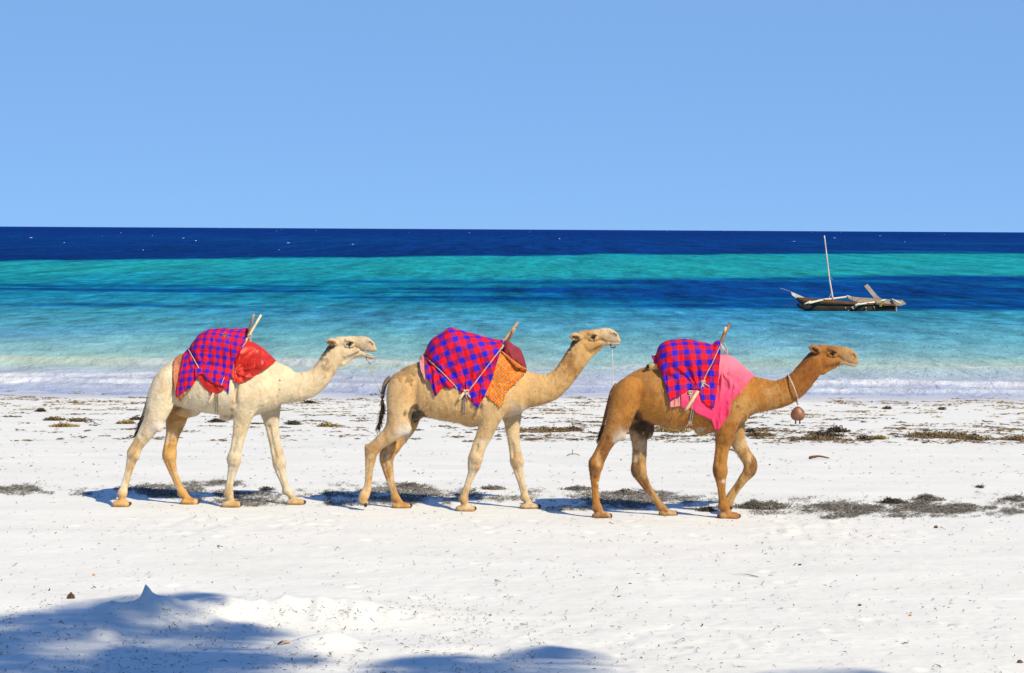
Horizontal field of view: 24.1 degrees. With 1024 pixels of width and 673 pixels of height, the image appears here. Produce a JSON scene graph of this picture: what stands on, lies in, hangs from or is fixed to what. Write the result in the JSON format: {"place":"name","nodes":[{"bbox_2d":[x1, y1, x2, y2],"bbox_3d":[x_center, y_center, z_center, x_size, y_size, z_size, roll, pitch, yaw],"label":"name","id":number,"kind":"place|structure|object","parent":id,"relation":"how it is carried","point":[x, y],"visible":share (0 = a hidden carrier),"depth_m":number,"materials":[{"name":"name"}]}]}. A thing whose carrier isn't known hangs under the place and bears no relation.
{"place":"outdoors","nodes":[
{"label":"outdoors","id":0,"kind":"place"},
{"bbox_2d":[0,390,1023,672],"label":"sand beach","id":1,"kind":"structure","parent":0,"point":[362,558],"depth_m":26.56,"materials":[{"name":"white sand"}]},
{"bbox_2d":[35,408,47,411],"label":"seaweed clump","id":2,"kind":"object","parent":1,"relation":"on","point":[40,409],"visible":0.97,"depth_m":50.07,"materials":[{"name":"black plant"}]},
{"bbox_2d":[42,416,65,420],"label":"seaweed clump","id":3,"kind":"object","parent":1,"relation":"on","point":[54,418],"visible":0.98,"depth_m":46.80,"materials":[{"name":"brown plant"}]},
{"bbox_2d":[49,421,79,426],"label":"seaweed clump","id":4,"kind":"object","parent":1,"relation":"on","point":[63,425],"visible":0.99,"depth_m":44.89,"materials":[{"name":"brown plant"}]},
{"bbox_2d":[67,592,74,598],"bbox_3d":[-4.273,2.510,23.258,0.084,0.066,0.083,0,3,0],"label":"stone","id":5,"kind":"object","parent":1,"relation":"on","point":[70,595],"visible":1,"depth_m":23.24,"materials":[{"name":"brown stone"}]},
{"bbox_2d":[66,417,90,421],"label":"seaweed clump","id":6,"kind":"object","parent":1,"relation":"on","point":[77,419],"visible":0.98,"depth_m":46.53,"materials":[{"name":"brown plant"}]},
{"bbox_2d":[116,419,135,423],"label":"seaweed clump","id":7,"kind":"object","parent":1,"relation":"on","point":[124,421],"visible":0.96,"depth_m":45.94,"materials":[{"name":"brown plant"}]},
{"bbox_2d":[130,415,140,419],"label":"seaweed clump","id":8,"kind":"object","parent":1,"relation":"on","point":[136,417],"visible":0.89,"depth_m":47.22,"materials":[{"name":"brown plant"}]},
{"bbox_2d":[205,418,225,422],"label":"seaweed clump","id":9,"kind":"object","parent":1,"relation":"on","point":[214,420],"visible":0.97,"depth_m":46.45,"materials":[{"name":"black plant"}]},
{"bbox_2d":[112,336,376,507],"bbox_3d":[-3.440,1.087,31.047,3.417,2.223,0.763,0,3,0],"label":"camel","id":10,"kind":"object","parent":1,"relation":"on","point":[268,392],"visible":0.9,"depth_m":30.88},
{"bbox_2d":[173,353,190,401],"bbox_3d":[-4.223,0.492,31.018,0.252,0.715,0.691,0,3,0],"label":"terracotta cloth","id":11,"kind":"object","parent":10,"relation":"attached to","point":[177,365],"visible":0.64,"depth_m":30.76,"materials":[{"name":"orange fabric"}]},
{"bbox_2d":[188,314,261,411],"bbox_3d":[-3.656,0.335,30.916,0.675,1.255,0.848,3,3,41],"label":"pack saddle","id":12,"kind":"object","parent":10,"relation":"attached to","point":[249,335],"visible":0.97,"depth_m":30.95,"materials":[{"name":"brown wood"}]},
{"bbox_2d":[176,328,248,395],"bbox_3d":[-3.862,0.322,31.011,0.888,0.878,0.795,0,3,0],"label":"checked blanket","id":13,"kind":"object","parent":12,"relation":"on","point":[214,353],"visible":0.96,"depth_m":30.70,"materials":[{"name":"fabric"}]},
{"bbox_2d":[198,340,275,393],"bbox_3d":[-3.560,0.339,31.011,1.013,0.772,0.776,0,3,0],"label":"red satin cloth","id":14,"kind":"object","parent":10,"relation":"on","point":[252,359],"visible":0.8,"depth_m":30.74,"materials":[{"name":"red fabric"}]},
{"bbox_2d":[259,486,275,490],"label":"seaweed clump","id":15,"kind":"object","parent":1,"relation":"on","point":[264,488],"visible":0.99,"depth_m":32.95,"materials":[{"name":"grey plant"}]},
{"bbox_2d":[282,420,301,424],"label":"seaweed clump","id":16,"kind":"object","parent":1,"relation":"on","point":[293,422],"visible":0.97,"depth_m":45.86,"materials":[{"name":"black plant"}]},
{"bbox_2d":[301,400,318,403],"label":"seaweed clump","id":17,"kind":"object","parent":1,"relation":"on","point":[308,401],"visible":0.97,"depth_m":53.95,"materials":[{"name":"brown plant"}]},
{"bbox_2d":[315,421,339,426],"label":"seaweed clump","id":18,"kind":"object","parent":1,"relation":"on","point":[328,424],"visible":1,"depth_m":45.29,"materials":[{"name":"brown plant"}]},
{"bbox_2d":[395,481,431,487],"bbox_3d":[-1.414,2.079,33.547,0.596,0.103,0.379,1,3,24],"label":"seaweed clump","id":19,"kind":"object","parent":1,"relation":"on","point":[411,484],"visible":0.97,"depth_m":33.51,"materials":[{"name":"grey plant"}]},
{"bbox_2d":[358,326,620,511],"bbox_3d":[-0.284,1.039,30.763,3.344,2.381,0.757,0,3,0],"label":"camel","id":20,"kind":"object","parent":1,"relation":"on","point":[412,400],"visible":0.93,"depth_m":30.60},
{"bbox_2d":[366,357,384,395],"bbox_3d":[-1.756,0.505,30.835,0.084,0.511,0.448,-1,3,-30],"label":"lead rope","id":21,"kind":"object","parent":20,"relation":"attached to","point":[380,394],"visible":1,"depth_m":30.82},
{"bbox_2d":[419,354,427,380],"bbox_3d":[-1.124,0.389,30.732,0.127,0.332,0.591,0,3,0],"label":"pale pink cloth","id":22,"kind":"object","parent":20,"relation":"on","point":[422,363],"visible":0.77,"depth_m":30.55,"materials":[{"name":"pink fabric"}]},
{"bbox_2d":[426,321,518,416],"bbox_3d":[-0.468,0.411,30.640,1.118,1.202,0.684,-2,3,-37],"label":"pack saddle","id":23,"kind":"object","parent":20,"relation":"attached to","point":[462,396],"visible":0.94,"depth_m":30.41,"materials":[{"name":"brown wood"}]},
{"bbox_2d":[424,327,503,406],"bbox_3d":[-0.616,0.388,30.733,1.015,1.012,0.790,0,3,0],"label":"checked blanket","id":24,"kind":"object","parent":23,"relation":"on","point":[460,359],"visible":0.98,"depth_m":30.41,"materials":[{"name":"fabric"}]},
{"bbox_2d":[485,349,526,407],"bbox_3d":[-0.094,0.529,30.736,0.569,0.744,0.696,0,3,0],"label":"orange plaid cloth","id":25,"kind":"object","parent":20,"relation":"on","point":[509,372],"visible":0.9,"depth_m":30.45,"materials":[{"name":"orange fabric"}]},
{"bbox_2d":[504,340,526,368],"bbox_3d":[0.041,0.262,30.725,0.297,0.438,0.423,0,3,0],"label":"maroon cloth","id":26,"kind":"object","parent":20,"relation":"on","point":[513,352],"visible":0.81,"depth_m":30.56,"materials":[{"name":"fabric"}]},
{"bbox_2d":[610,344,615,385],"bbox_3d":[1.288,0.451,30.413,0.079,0.698,0.724,0,3,0],"label":"lead rope","id":27,"kind":"object","parent":20,"relation":"hanging from","point":[612,363],"visible":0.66,"depth_m":30.72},
{"bbox_2d":[478,484,506,489],"bbox_3d":[-0.263,2.095,33.313,0.457,0.095,0.318,0,3,0],"label":"seaweed clump","id":28,"kind":"object","parent":1,"relation":"on","point":[490,487],"visible":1,"depth_m":33.25,"materials":[{"name":"plant"}]},
{"bbox_2d":[0,511,1021,672],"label":"twig litter","id":29,"kind":"object","parent":1,"relation":"on","point":[375,628],"visible":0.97,"depth_m":21.54,"materials":[{"name":"brown wood"}]},
{"bbox_2d":[0,390,1023,417],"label":"olive seaweed litter","id":30,"kind":"object","parent":1,"relation":"on","point":[564,411],"visible":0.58,"depth_m":53.02,"materials":[{"name":"brown plant"}]},
{"bbox_2d":[0,441,1023,537],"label":"grey seaweed bed","id":31,"kind":"object","parent":1,"relation":"on","point":[917,504],"visible":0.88,"depth_m":31.82,"materials":[{"name":"grey plant"}]},
{"bbox_2d":[0,396,1023,445],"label":"brown seaweed litter","id":32,"kind":"object","parent":1,"relation":"on","point":[1003,429],"visible":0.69,"depth_m":44.67,"materials":[{"name":"brown plant"}]},
{"bbox_2d":[0,415,1023,672],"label":"dark seaweed bits","id":33,"kind":"object","parent":1,"relation":"on","point":[548,507],"visible":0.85,"depth_m":32.03,"materials":[{"name":"black plant"}]},
{"bbox_2d":[520,424,588,432],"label":"seaweed clump","id":34,"kind":"object","parent":1,"relation":"on","point":[549,429],"visible":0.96,"depth_m":44.15,"materials":[{"name":"brown plant"}]},
{"bbox_2d":[558,485,599,490],"bbox_3d":[0.914,2.094,33.276,0.562,0.103,0.395,2,3,27],"label":"seaweed clump","id":35,"kind":"object","parent":1,"relation":"on","point":[576,487],"visible":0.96,"depth_m":33.24,"materials":[{"name":"plant"}]},
{"bbox_2d":[606,488,638,493],"bbox_3d":[1.520,2.114,32.766,0.552,0.112,0.360,0,3,0],"label":"seaweed clump","id":36,"kind":"object","parent":1,"relation":"on","point":[625,491],"visible":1,"depth_m":32.72,"materials":[{"name":"grey plant"}]},
{"bbox_2d":[655,427,693,431],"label":"seaweed clump","id":37,"kind":"object","parent":1,"relation":"on","point":[670,430],"visible":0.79,"depth_m":44.18,"materials":[{"name":"brown plant"}]},
{"bbox_2d":[695,505,718,511],"bbox_3d":[2.494,2.211,30.802,0.314,0.107,0.285,3,3,42],"label":"seaweed clump","id":38,"kind":"object","parent":1,"relation":"on","point":[705,508],"visible":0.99,"depth_m":30.77,"materials":[{"name":"grey plant"}]},
{"bbox_2d":[588,345,858,518],"bbox_3d":[2.642,1.180,30.111,3.407,2.190,0.760,0,3,0],"label":"camel","id":39,"kind":"object","parent":1,"relation":"on","point":[638,407],"visible":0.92,"depth_m":29.95},
{"bbox_2d":[670,395,681,406],"bbox_3d":[2.040,0.583,30.087,0.175,0.556,0.780,0,3,0],"label":"folded pink cloth","id":40,"kind":"object","parent":39,"relation":"attached to","point":[675,402],"visible":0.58,"depth_m":29.72,"materials":[{"name":"pink fabric"}]},
{"bbox_2d":[646,322,730,426],"bbox_3d":[2.258,0.472,29.965,1.076,1.290,0.586,-1,3,-25],"label":"pack saddle","id":41,"kind":"object","parent":39,"relation":"attached to","point":[651,366],"visible":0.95,"depth_m":29.78,"materials":[{"name":"brown wood"}]},
{"bbox_2d":[651,339,720,407],"bbox_3d":[2.174,0.449,30.081,0.852,0.839,0.813,0,3,0],"label":"checked blanket","id":42,"kind":"object","parent":41,"relation":"on","point":[683,365],"visible":0.97,"depth_m":29.77,"materials":[{"name":"fabric"}]},
{"bbox_2d":[681,354,753,430],"bbox_3d":[2.559,0.653,30.092,0.944,1.017,0.799,0,3,0],"label":"bright pink cloth","id":43,"kind":"object","parent":39,"relation":"hanging from","point":[735,377],"visible":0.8,"depth_m":29.80,"materials":[{"name":"pink fabric"}]},
{"bbox_2d":[787,374,804,423],"bbox_3d":[3.522,0.785,30.095,0.251,0.623,0.251,3,4,44],"label":"camel bell","id":44,"kind":"object","parent":39,"relation":"hanging from","point":[797,413],"visible":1,"depth_m":30.05,"materials":[{"name":"brown metal"}]},
{"bbox_2d":[745,428,756,432],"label":"seaweed clump","id":45,"kind":"object","parent":1,"relation":"on","point":[750,430],"visible":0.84,"depth_m":44.22,"materials":[{"name":"black plant"}]},
{"bbox_2d":[745,430,777,436],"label":"seaweed clump","id":46,"kind":"object","parent":1,"relation":"on","point":[760,433],"visible":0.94,"depth_m":43.16,"materials":[{"name":"brown plant"}]},
{"bbox_2d":[733,498,794,509],"bbox_3d":[3.239,2.176,31.188,0.872,0.158,0.550,0,3,0],"label":"seaweed clump","id":47,"kind":"object","parent":1,"relation":"on","point":[754,504],"visible":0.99,"depth_m":31.10,"materials":[{"name":"grey plant"}]},
{"bbox_2d":[781,434,851,440],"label":"seaweed clump","id":48,"kind":"object","parent":1,"relation":"on","point":[815,437],"visible":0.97,"depth_m":42.30,"materials":[{"name":"brown plant"}]},
{"bbox_2d":[809,455,828,458],"bbox_3d":[4.884,1.921,38.144,0.338,0.072,0.052,0,3,-6],"label":"stick","id":49,"kind":"object","parent":1,"relation":"on","point":[814,456],"visible":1,"depth_m":38.13,"materials":[{"name":"brown wood"}]},
{"bbox_2d":[807,429,846,436],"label":"seaweed clump","id":50,"kind":"object","parent":1,"relation":"on","point":[833,434],"visible":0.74,"depth_m":43.28,"materials":[{"name":"black plant"}]},
{"bbox_2d":[821,426,851,432],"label":"seaweed clump","id":51,"kind":"object","parent":1,"relation":"on","point":[836,428],"visible":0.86,"depth_m":44.38,"materials":[{"name":"black plant"}]},
{"bbox_2d":[855,434,877,440],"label":"seaweed clump","id":52,"kind":"object","parent":1,"relation":"on","point":[866,438],"visible":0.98,"depth_m":42.26,"materials":[{"name":"black plant"}]},
{"bbox_2d":[870,435,888,439],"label":"seaweed clump","id":53,"kind":"object","parent":1,"relation":"on","point":[879,437],"visible":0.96,"depth_m":42.55,"materials":[{"name":"brown plant"}]},
{"bbox_2d":[874,496,912,503],"bbox_3d":[5.039,2.180,31.794,0.491,0.130,0.365,-1,3,-23],"label":"seaweed clump","id":54,"kind":"object","parent":1,"relation":"on","point":[888,500],"visible":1,"depth_m":31.74,"materials":[{"name":"grey plant"}]},
{"bbox_2d":[908,493,945,501],"bbox_3d":[5.563,2.153,32.139,0.553,0.130,0.377,0,3,0],"label":"seaweed clump","id":55,"kind":"object","parent":1,"relation":"on","point":[926,496],"visible":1,"depth_m":32.08,"materials":[{"name":"plant"}]},
{"bbox_2d":[891,430,990,438],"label":"seaweed clump","id":56,"kind":"object","parent":1,"relation":"on","point":[940,435],"visible":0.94,"depth_m":43.03,"materials":[{"name":"brown plant"}]},
{"bbox_2d":[954,433,995,439],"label":"seaweed clump","id":57,"kind":"object","parent":1,"relation":"on","point":[973,437],"visible":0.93,"depth_m":42.55,"materials":[{"name":"brown plant"}]},
{"bbox_2d":[994,434,1023,440],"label":"seaweed clump","id":58,"kind":"object","parent":1,"relation":"on","point":[1011,438],"visible":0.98,"depth_m":42.44,"materials":[{"name":"brown plant"}]},
{"bbox_2d":[1003,492,1023,500],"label":"seaweed clump","id":59,"kind":"object","parent":1,"relation":"on","point":[1016,497],"visible":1,"depth_m":32.18,"materials":[{"name":"plant"}]},
{"bbox_2d":[0,226,1023,397],"bbox_3d":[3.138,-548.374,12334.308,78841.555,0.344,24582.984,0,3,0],"label":"sea","id":60,"kind":"structure","parent":0,"point":[119,310],"depth_m":138.51,"materials":[{"name":"liquid"}]},
{"bbox_2d":[781,236,905,310],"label":"outrigger canoe","id":61,"kind":"object","parent":60,"relation":"on","point":[875,303],"visible":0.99,"depth_m":118.81,"materials":[{"name":"brown wood"}]},
{"bbox_2d":[0,0,1023,231],"label":"sky","id":62,"kind":"structure","parent":0,"point":[702,115],"materials":[{"name":"blue"}]}
]}

